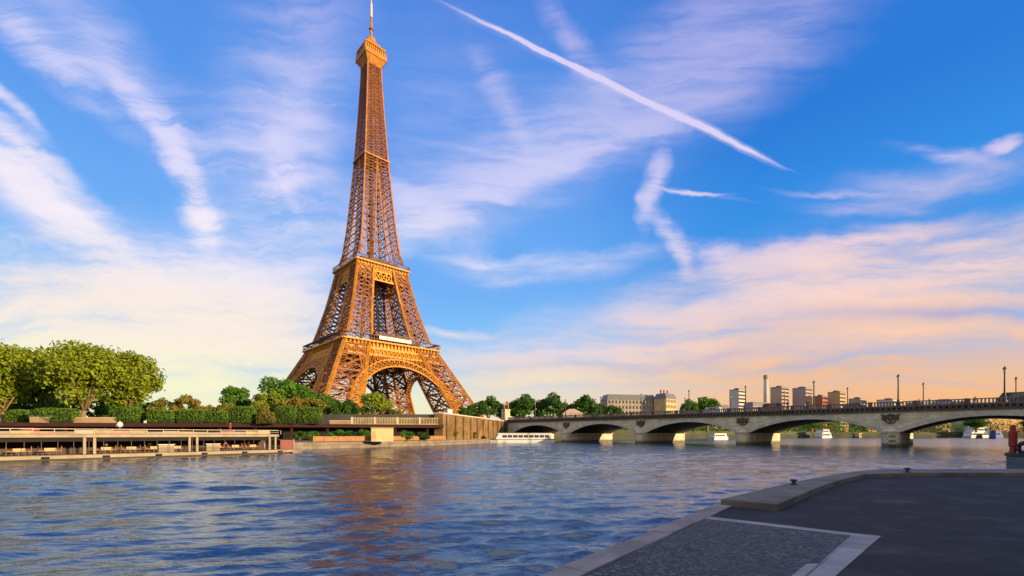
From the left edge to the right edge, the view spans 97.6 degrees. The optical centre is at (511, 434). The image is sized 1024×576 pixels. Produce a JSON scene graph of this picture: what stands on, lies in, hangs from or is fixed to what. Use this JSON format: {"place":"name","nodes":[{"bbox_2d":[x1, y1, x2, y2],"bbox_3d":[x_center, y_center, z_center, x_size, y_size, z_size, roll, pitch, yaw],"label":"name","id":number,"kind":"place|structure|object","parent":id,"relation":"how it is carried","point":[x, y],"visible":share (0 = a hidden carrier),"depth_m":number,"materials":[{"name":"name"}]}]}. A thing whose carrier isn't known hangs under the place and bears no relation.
{"place":"outdoors","nodes":[
{"label":"outdoors","id":0,"kind":"place"},
{"bbox_2d":[264,439,489,449],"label":"quay","id":1,"kind":"structure","parent":0,"point":[304,445],"depth_m":100.67,"materials":[{"name":"beige stone"}]},
{"bbox_2d":[292,431,305,440],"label":"shrub","id":2,"kind":"object","parent":1,"relation":"on","point":[298,435],"visible":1,"depth_m":107.65,"materials":[{"name":"green plant"}]},
{"bbox_2d":[306,431,319,439],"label":"shrub","id":3,"kind":"object","parent":1,"relation":"on","point":[311,434],"visible":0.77,"depth_m":95.27,"materials":[{"name":"green plant"}]},
{"bbox_2d":[332,429,344,435],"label":"shrub","id":4,"kind":"object","parent":1,"relation":"on","point":[338,432],"visible":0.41,"depth_m":110.70,"materials":[{"name":"green plant"}]},
{"bbox_2d":[342,430,360,435],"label":"shrub","id":5,"kind":"object","parent":1,"relation":"on","point":[349,433],"visible":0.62,"depth_m":98.90,"materials":[{"name":"green plant"}]},
{"bbox_2d":[358,430,370,435],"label":"shrub","id":6,"kind":"object","parent":1,"relation":"on","point":[365,432],"visible":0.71,"depth_m":111.55,"materials":[{"name":"green plant"}]},
{"bbox_2d":[313,435,445,441],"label":"terrace barrier","id":7,"kind":"object","parent":1,"relation":"on","point":[364,438],"visible":0.73,"depth_m":95.15,"materials":[{"name":"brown wood"}]},
{"bbox_2d":[370,427,393,441],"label":"ticket kiosk","id":8,"kind":"object","parent":1,"relation":"on","point":[381,434],"visible":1,"depth_m":96.71,"materials":[{"name":"beige paint"}]},
{"bbox_2d":[399,430,414,441],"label":"shrub","id":9,"kind":"object","parent":1,"relation":"on","point":[403,433],"visible":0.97,"depth_m":107.31,"materials":[{"name":"green plant"}]},
{"bbox_2d":[417,433,430,440],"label":"shrub","id":10,"kind":"object","parent":1,"relation":"on","point":[425,435],"visible":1,"depth_m":111.32,"materials":[{"name":"green plant"}]},
{"bbox_2d":[434,412,503,439],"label":"embankment wall","id":11,"kind":"structure","parent":1,"relation":"on","point":[465,426],"depth_m":142.77,"materials":[{"name":"stone"}]},
{"bbox_2d":[322,414,507,427],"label":"railing","id":12,"kind":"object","parent":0,"point":[326,418],"depth_m":124.77,"materials":[{"name":"metal"}]},
{"bbox_2d":[457,406,470,415],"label":"broadleaf tree","id":13,"kind":"object","parent":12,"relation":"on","point":[464,411],"visible":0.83,"depth_m":220.58,"materials":[{"name":"green plant"}]},
{"bbox_2d":[0,438,1023,575],"bbox_3d":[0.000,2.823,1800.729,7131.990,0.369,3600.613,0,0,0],"label":"river water","id":14,"kind":"structure","parent":0,"point":[508,509],"depth_m":18.95,"materials":[{"name":"blue liquid"}]},
{"bbox_2d":[0,428,302,461],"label":"restaurant pontoon","id":15,"kind":"object","parent":14,"relation":"on","point":[82,444],"visible":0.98,"depth_m":54.20,"materials":[{"name":"beige concrete"}]},
{"bbox_2d":[156,444,174,451],"bbox_3d":[-44.052,1.700,57.032,0.600,1.000,1.800,0,0,38],"label":"service counter","id":16,"kind":"object","parent":15,"relation":"on","point":[164,449],"visible":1,"depth_m":56.75,"materials":[{"name":"beige paint"}]},
{"bbox_2d":[205,443,219,450],"bbox_3d":[-40.858,1.700,61.136,0.600,1.000,1.800,0,0,38],"label":"service counter","id":17,"kind":"object","parent":15,"relation":"on","point":[209,447],"visible":1,"depth_m":60.81,"materials":[{"name":"beige paint"}]},
{"bbox_2d":[489,433,555,442],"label":"cruise boat","id":18,"kind":"object","parent":14,"relation":"on","point":[523,438],"visible":0.91,"depth_m":156.00,"materials":[{"name":"white paint"}]},
{"bbox_2d":[708,433,728,439],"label":"motor yacht","id":19,"kind":"object","parent":14,"relation":"on","point":[717,436],"visible":0.98,"depth_m":259.19,"materials":[{"name":"white paint"}]},
{"bbox_2d":[814,429,831,437],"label":"cruise boat","id":20,"kind":"object","parent":14,"relation":"on","point":[822,433],"visible":0.98,"depth_m":389.64,"materials":[{"name":"white paint"}]},
{"bbox_2d":[961,427,989,437],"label":"white ship","id":21,"kind":"object","parent":14,"relation":"on","point":[969,432],"visible":0.73,"depth_m":424.67,"materials":[{"name":"paint"}]},
{"bbox_2d":[989,431,1003,438],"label":"work boat","id":22,"kind":"object","parent":14,"relation":"on","point":[995,435],"visible":0.95,"depth_m":327.97,"materials":[{"name":"metal"}]},
{"bbox_2d":[1004,425,1023,468],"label":"moored barge","id":23,"kind":"object","parent":14,"relation":"on","point":[1014,454],"visible":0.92,"depth_m":25.41,"materials":[{"name":"metal"}]},
{"bbox_2d":[0,0,1023,431],"label":"sky","id":24,"kind":"structure","parent":0,"point":[595,198],"materials":[{"name":"blue"}]},
{"bbox_2d":[601,394,653,429],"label":"apartment house","id":25,"kind":"structure","parent":0,"point":[628,404],"depth_m":343.43,"materials":[{"name":"stone"}]},
{"bbox_2d":[264,428,1023,440],"bbox_3d":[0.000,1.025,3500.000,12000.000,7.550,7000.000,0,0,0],"label":"ground","id":26,"kind":"structure","parent":0,"point":[792,433],"depth_m":403.00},
{"bbox_2d":[3,409,29,422],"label":"hedge","id":27,"kind":"object","parent":26,"relation":"on","point":[18,415],"visible":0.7,"depth_m":108.86,"materials":[{"name":"green plant"}]},
{"bbox_2d":[6,397,36,410],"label":"shrub","id":28,"kind":"object","parent":26,"relation":"on","point":[21,404],"visible":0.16,"depth_m":133.81,"materials":[{"name":"green plant"}]},
{"bbox_2d":[0,342,45,421],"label":"broadleaf tree","id":29,"kind":"object","parent":26,"relation":"on","point":[15,375],"visible":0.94,"depth_m":111.56,"materials":[{"name":"green plant"}]},
{"bbox_2d":[13,346,66,407],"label":"broadleaf tree","id":30,"kind":"object","parent":26,"relation":"on","point":[45,399],"visible":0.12,"depth_m":122.19,"materials":[{"name":"green plant"}]},
{"bbox_2d":[28,407,81,422],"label":"hedge","id":31,"kind":"object","parent":26,"relation":"on","point":[63,415],"visible":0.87,"depth_m":104.86,"materials":[{"name":"green plant"}]},
{"bbox_2d":[48,398,77,409],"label":"shrub","id":32,"kind":"object","parent":26,"relation":"on","point":[56,405],"visible":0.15,"depth_m":137.25,"materials":[{"name":"green plant"}]},
{"bbox_2d":[25,339,128,416],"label":"broadleaf tree","id":33,"kind":"object","parent":26,"relation":"on","point":[70,362],"visible":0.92,"depth_m":106.69,"materials":[{"name":"green plant"}]},
{"bbox_2d":[73,394,115,416],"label":"shrub","id":34,"kind":"object","parent":26,"relation":"on","point":[100,408],"visible":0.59,"depth_m":136.16,"materials":[{"name":"green plant"}]},
{"bbox_2d":[84,345,167,407],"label":"broadleaf tree","id":35,"kind":"object","parent":26,"relation":"on","point":[138,382],"visible":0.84,"depth_m":113.18,"materials":[{"name":"green plant"}]},
{"bbox_2d":[117,402,152,420],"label":"shrub","id":36,"kind":"object","parent":26,"relation":"on","point":[144,405],"visible":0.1,"depth_m":140.31,"materials":[{"name":"green plant"}]},
{"bbox_2d":[146,397,177,412],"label":"shrub","id":37,"kind":"object","parent":26,"relation":"on","point":[160,403],"visible":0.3,"depth_m":137.44,"materials":[{"name":"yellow plant"}]},
{"bbox_2d":[170,394,201,410],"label":"shrub","id":38,"kind":"object","parent":26,"relation":"on","point":[189,401],"visible":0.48,"depth_m":139.65,"materials":[{"name":"yellow plant"}]},
{"bbox_2d":[193,405,215,411],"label":"shrub","id":39,"kind":"object","parent":26,"relation":"on","point":[209,408],"visible":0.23,"depth_m":130.51,"materials":[{"name":"yellow plant"}]},
{"bbox_2d":[0,422,443,439],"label":"railway gallery","id":40,"kind":"object","parent":26,"relation":"on","point":[286,431],"visible":0.5,"depth_m":111.62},
{"bbox_2d":[30,417,116,422],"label":"wall","id":41,"kind":"structure","parent":40,"relation":"on","point":[85,420],"depth_m":105.93,"materials":[{"name":"stone"}]},
{"bbox_2d":[112,405,144,422],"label":"hedge","id":42,"kind":"object","parent":40,"relation":"on","point":[129,414],"visible":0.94,"depth_m":106.86,"materials":[{"name":"green plant"}]},
{"bbox_2d":[145,409,176,422],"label":"hedge","id":43,"kind":"object","parent":40,"relation":"on","point":[161,416],"visible":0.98,"depth_m":106.86,"materials":[{"name":"green plant"}]},
{"bbox_2d":[175,408,206,422],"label":"hedge","id":44,"kind":"object","parent":40,"relation":"on","point":[190,415],"visible":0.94,"depth_m":107.86,"materials":[{"name":"green plant"}]},
{"bbox_2d":[204,411,229,423],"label":"hedge","id":45,"kind":"object","parent":40,"relation":"on","point":[222,417],"visible":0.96,"depth_m":108.86,"materials":[{"name":"green plant"}]},
{"bbox_2d":[229,406,256,423],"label":"hedge","id":46,"kind":"object","parent":40,"relation":"on","point":[242,415],"visible":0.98,"depth_m":109.86,"materials":[{"name":"green plant"}]},
{"bbox_2d":[256,412,275,423],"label":"hedge","id":47,"kind":"object","parent":40,"relation":"on","point":[265,417],"visible":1,"depth_m":109.09,"materials":[{"name":"green plant"}]},
{"bbox_2d":[273,405,297,423],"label":"hedge","id":48,"kind":"object","parent":40,"relation":"on","point":[285,414],"visible":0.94,"depth_m":111.86,"materials":[{"name":"green plant"}]},
{"bbox_2d":[296,407,322,423],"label":"hedge","id":49,"kind":"object","parent":40,"relation":"on","point":[310,415],"visible":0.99,"depth_m":112.86,"materials":[{"name":"green plant"}]},
{"bbox_2d":[329,420,350,423],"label":"wall","id":50,"kind":"structure","parent":40,"relation":"on","point":[339,421],"depth_m":119.78,"materials":[{"name":"stone"}]},
{"bbox_2d":[351,417,437,424],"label":"balustrade","id":51,"kind":"object","parent":40,"relation":"on","point":[397,420],"visible":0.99,"depth_m":122.23,"materials":[{"name":"stone"}]},
{"bbox_2d":[215,402,236,411],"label":"shrub","id":52,"kind":"object","parent":26,"relation":"on","point":[226,407],"visible":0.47,"depth_m":131.79,"materials":[{"name":"yellow plant"}]},
{"bbox_2d":[218,385,253,406],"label":"broadleaf tree","id":53,"kind":"object","parent":26,"relation":"on","point":[230,393],"visible":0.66,"depth_m":147.36,"materials":[{"name":"green plant"}]},
{"bbox_2d":[247,402,270,423],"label":"shrub","id":54,"kind":"object","parent":26,"relation":"on","point":[259,407],"visible":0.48,"depth_m":134.43,"materials":[{"name":"green plant"}]},
{"bbox_2d":[251,390,283,411],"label":"broadleaf tree","id":55,"kind":"object","parent":26,"relation":"on","point":[261,398],"visible":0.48,"depth_m":143.56,"materials":[{"name":"green plant"}]},
{"bbox_2d":[255,376,301,402],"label":"broadleaf tree","id":56,"kind":"object","parent":26,"relation":"on","point":[287,389],"visible":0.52,"depth_m":148.99,"materials":[{"name":"green plant"}]},
{"bbox_2d":[277,395,308,408],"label":"shrub","id":57,"kind":"object","parent":26,"relation":"on","point":[296,401],"visible":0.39,"depth_m":135.52,"materials":[{"name":"green plant"}]},
{"bbox_2d":[296,383,316,401],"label":"broadleaf tree","id":58,"kind":"object","parent":26,"relation":"on","point":[304,391],"visible":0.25,"depth_m":153.85,"materials":[{"name":"green plant"}]},
{"bbox_2d":[302,396,330,413],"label":"shrub","id":59,"kind":"object","parent":26,"relation":"on","point":[320,402],"visible":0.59,"depth_m":138.27,"materials":[{"name":"green plant"}]},
{"bbox_2d":[311,392,336,413],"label":"broadleaf tree","id":60,"kind":"object","parent":26,"relation":"on","point":[331,401],"visible":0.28,"depth_m":146.29,"materials":[{"name":"green plant"}]},
{"bbox_2d":[330,400,349,413],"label":"shrub","id":61,"kind":"object","parent":26,"relation":"on","point":[340,405],"visible":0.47,"depth_m":137.59,"materials":[{"name":"green plant"}]},
{"bbox_2d":[335,399,362,413],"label":"broadleaf tree","id":62,"kind":"object","parent":26,"relation":"on","point":[352,408],"visible":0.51,"depth_m":141.10,"materials":[{"name":"green plant"}]},
{"bbox_2d":[256,0,483,422],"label":"iron lattice tower","id":63,"kind":"structure","parent":26,"relation":"on","point":[326,357],"depth_m":322.17,"materials":[{"name":"gold metal"}]},
{"bbox_2d":[359,392,392,413],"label":"broadleaf tree","id":64,"kind":"object","parent":26,"relation":"on","point":[378,401],"visible":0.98,"depth_m":143.75,"materials":[{"name":"green plant"}]},
{"bbox_2d":[384,409,401,413],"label":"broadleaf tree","id":65,"kind":"object","parent":26,"relation":"on","point":[391,411],"visible":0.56,"depth_m":148.52,"materials":[{"name":"green plant"}]},
{"bbox_2d":[468,404,483,416],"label":"broadleaf tree","id":66,"kind":"object","parent":26,"relation":"on","point":[475,410],"visible":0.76,"depth_m":234.71,"materials":[{"name":"green plant"}]},
{"bbox_2d":[474,395,501,417],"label":"broadleaf tree","id":67,"kind":"object","parent":26,"relation":"on","point":[492,403],"visible":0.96,"depth_m":236.73,"materials":[{"name":"green plant"}]},
{"bbox_2d":[494,404,512,418],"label":"broadleaf tree","id":68,"kind":"object","parent":26,"relation":"on","point":[498,414],"visible":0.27,"depth_m":260.48,"materials":[{"name":"green plant"}]},
{"bbox_2d":[501,409,510,421],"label":"statue pedestal","id":69,"kind":"object","parent":26,"relation":"on","point":[505,414],"visible":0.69,"depth_m":196.15,"materials":[{"name":"stone"}]},
{"bbox_2d":[509,402,521,416],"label":"broadleaf tree","id":70,"kind":"object","parent":26,"relation":"on","point":[513,414],"visible":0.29,"depth_m":272.12,"materials":[{"name":"green plant"}]},
{"bbox_2d":[509,393,536,416],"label":"broadleaf tree","id":71,"kind":"object","parent":26,"relation":"on","point":[527,401],"visible":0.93,"depth_m":247.19,"materials":[{"name":"green plant"}]},
{"bbox_2d":[532,400,544,415],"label":"broadleaf tree","id":72,"kind":"object","parent":26,"relation":"on","point":[536,410],"visible":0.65,"depth_m":253.14,"materials":[{"name":"green plant"}]},
{"bbox_2d":[538,391,563,417],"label":"broadleaf tree","id":73,"kind":"object","parent":26,"relation":"on","point":[553,400],"visible":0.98,"depth_m":249.12,"materials":[{"name":"green plant"}]},
{"bbox_2d":[561,409,583,417],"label":"marquee","id":74,"kind":"object","parent":26,"relation":"on","point":[573,412],"visible":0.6,"depth_m":228.58,"materials":[{"name":"fabric"}]},
{"bbox_2d":[572,394,599,416],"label":"broadleaf tree","id":75,"kind":"object","parent":26,"relation":"on","point":[585,403],"visible":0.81,"depth_m":253.26,"materials":[{"name":"green plant"}]},
{"bbox_2d":[596,403,606,415],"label":"broadleaf tree","id":76,"kind":"object","parent":26,"relation":"on","point":[603,407],"visible":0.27,"depth_m":281.30,"materials":[{"name":"green plant"}]},
{"bbox_2d":[601,404,624,415],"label":"broadleaf tree","id":77,"kind":"object","parent":26,"relation":"on","point":[617,410],"visible":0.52,"depth_m":259.41,"materials":[{"name":"green plant"}]},
{"bbox_2d":[680,399,698,431],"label":"broadleaf tree","id":78,"kind":"object","parent":26,"relation":"on","point":[693,405],"visible":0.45,"depth_m":287.41,"materials":[{"name":"green plant"}]},
{"bbox_2d":[679,405,729,430],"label":"office block","id":79,"kind":"structure","parent":26,"relation":"on","point":[724,407],"depth_m":596.77,"materials":[{"name":"concrete"}]},
{"bbox_2d":[696,396,721,431],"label":"broadleaf tree","id":80,"kind":"object","parent":26,"relation":"on","point":[711,402],"visible":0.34,"depth_m":290.66,"materials":[{"name":"green plant"}]},
{"bbox_2d":[729,388,744,411],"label":"tower block","id":81,"kind":"structure","parent":26,"relation":"on","point":[737,399],"depth_m":842.77,"materials":[{"name":"concrete"}]},
{"bbox_2d":[743,402,767,410],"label":"office block","id":82,"kind":"structure","parent":26,"relation":"on","point":[753,404],"depth_m":690.64,"materials":[{"name":"concrete"}]},
{"bbox_2d":[516,407,1023,435],"bbox_3d":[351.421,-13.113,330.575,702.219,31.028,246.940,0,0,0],"label":"riverside foliage","id":83,"kind":"object","parent":26,"relation":"on","point":[857,428],"visible":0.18,"depth_m":424.77,"materials":[{"name":"green plant"}]},
{"bbox_2d":[770,386,788,431],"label":"tower block","id":84,"kind":"structure","parent":26,"relation":"on","point":[776,394],"depth_m":872.22,"materials":[{"name":"concrete"}]},
{"bbox_2d":[554,434,1023,440],"bbox_3d":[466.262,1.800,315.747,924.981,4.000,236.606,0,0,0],"label":"embankment wall","id":85,"kind":"structure","parent":26,"relation":"on","point":[557,437],"depth_m":395.25,"materials":[{"name":"beige stone"}]},
{"bbox_2d":[792,386,812,431],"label":"tower block","id":86,"kind":"structure","parent":26,"relation":"on","point":[802,395],"depth_m":891.01,"materials":[{"name":"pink concrete"}]},
{"bbox_2d":[813,395,827,431],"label":"office block","id":87,"kind":"structure","parent":26,"relation":"on","point":[822,400],"depth_m":853.45,"materials":[{"name":"brick"}]},
{"bbox_2d":[827,390,844,431],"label":"tower block","id":88,"kind":"structure","parent":26,"relation":"on","point":[836,397],"depth_m":861.62,"materials":[{"name":"concrete"}]},
{"bbox_2d":[849,397,866,431],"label":"office block","id":89,"kind":"structure","parent":26,"relation":"on","point":[858,400],"depth_m":893.07,"materials":[{"name":"concrete"}]},
{"bbox_2d":[877,398,902,431],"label":"office block","id":90,"kind":"structure","parent":26,"relation":"on","point":[889,400],"depth_m":887.79,"materials":[{"name":"concrete"}]},
{"bbox_2d":[907,402,942,431],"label":"office block","id":91,"kind":"structure","parent":26,"relation":"on","point":[930,427],"depth_m":861.29,"materials":[{"name":"paint"}]},
{"bbox_2d":[950,401,988,431],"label":"office block","id":92,"kind":"structure","parent":26,"relation":"on","point":[952,424],"depth_m":806.42,"materials":[{"name":"paint"}]},
{"bbox_2d":[962,419,991,431],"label":"broadleaf tree","id":93,"kind":"object","parent":26,"relation":"on","point":[977,423],"visible":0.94,"depth_m":418.91,"materials":[{"name":"green plant"}]},
{"bbox_2d":[654,390,676,413],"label":"apartment house","id":94,"kind":"structure","parent":0,"point":[663,401],"depth_m":340.55,"materials":[{"name":"stone"}]},
{"bbox_2d":[583,519,849,575],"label":"cobbled pavement","id":95,"kind":"structure","parent":0,"point":[706,547],"depth_m":6.08,"materials":[{"name":"grey stone"}]},
{"bbox_2d":[792,563,817,575],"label":"pale border","id":96,"kind":"object","parent":95,"relation":"on","point":[805,569],"visible":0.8,"depth_m":5.29,"materials":[{"name":"stone"}]},
{"bbox_2d":[506,396,1023,446],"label":"stone arch bridge","id":97,"kind":"structure","parent":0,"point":[897,426],"depth_m":123.03,"materials":[{"name":"grey stone"}]},
{"bbox_2d":[762,403,782,410],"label":"delivery van","id":98,"kind":"object","parent":97,"relation":"on","point":[771,405],"visible":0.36,"depth_m":123.55,"materials":[{"name":"grey paint"}]},
{"bbox_2d":[896,374,899,405],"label":"street lamp","id":99,"kind":"object","parent":97,"relation":"on","point":[898,376],"visible":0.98,"depth_m":101.21,"materials":[{"name":"metal"}]},
{"bbox_2d":[1002,366,1007,401],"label":"street lamp","id":100,"kind":"object","parent":97,"relation":"on","point":[1004,368],"visible":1,"depth_m":89.45,"materials":[{"name":"metal"}]},
{"bbox_2d":[995,392,1023,401],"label":"delivery van","id":101,"kind":"object","parent":97,"relation":"on","point":[1012,394],"visible":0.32,"depth_m":91.47,"materials":[{"name":"blue paint"}]},
{"bbox_2d":[763,375,768,402],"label":"chimney tower","id":102,"kind":"structure","parent":0,"point":[766,395],"depth_m":856.88,"materials":[{"name":"concrete"}]},
{"bbox_2d":[710,476,1023,575],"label":"quay","id":103,"kind":"structure","parent":0,"point":[947,525],"depth_m":8.36,"materials":[{"name":"concrete"}]},
{"bbox_2d":[539,503,730,575],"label":"quay coping","id":104,"kind":"object","parent":103,"relation":"on","point":[590,563],"visible":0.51,"depth_m":6.36,"materials":[{"name":"stone"}]},
{"bbox_2d":[705,517,855,535],"bbox_3d":[4.558,1.600,7.937,2.433,0.020,0.273,0,0,40],"label":"pale border","id":105,"kind":"object","parent":103,"relation":"on","point":[782,526],"visible":0.64,"depth_m":7.77,"materials":[{"name":"stone"}]},
{"bbox_2d":[805,533,880,575],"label":"pale border","id":106,"kind":"object","parent":103,"relation":"on","point":[843,555],"visible":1,"depth_m":5.90,"materials":[{"name":"stone"}]},
{"bbox_2d":[721,469,1023,510],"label":"raised kerb","id":107,"kind":"structure","parent":103,"relation":"on","point":[778,497],"depth_m":13.34,"materials":[{"name":"stone"}]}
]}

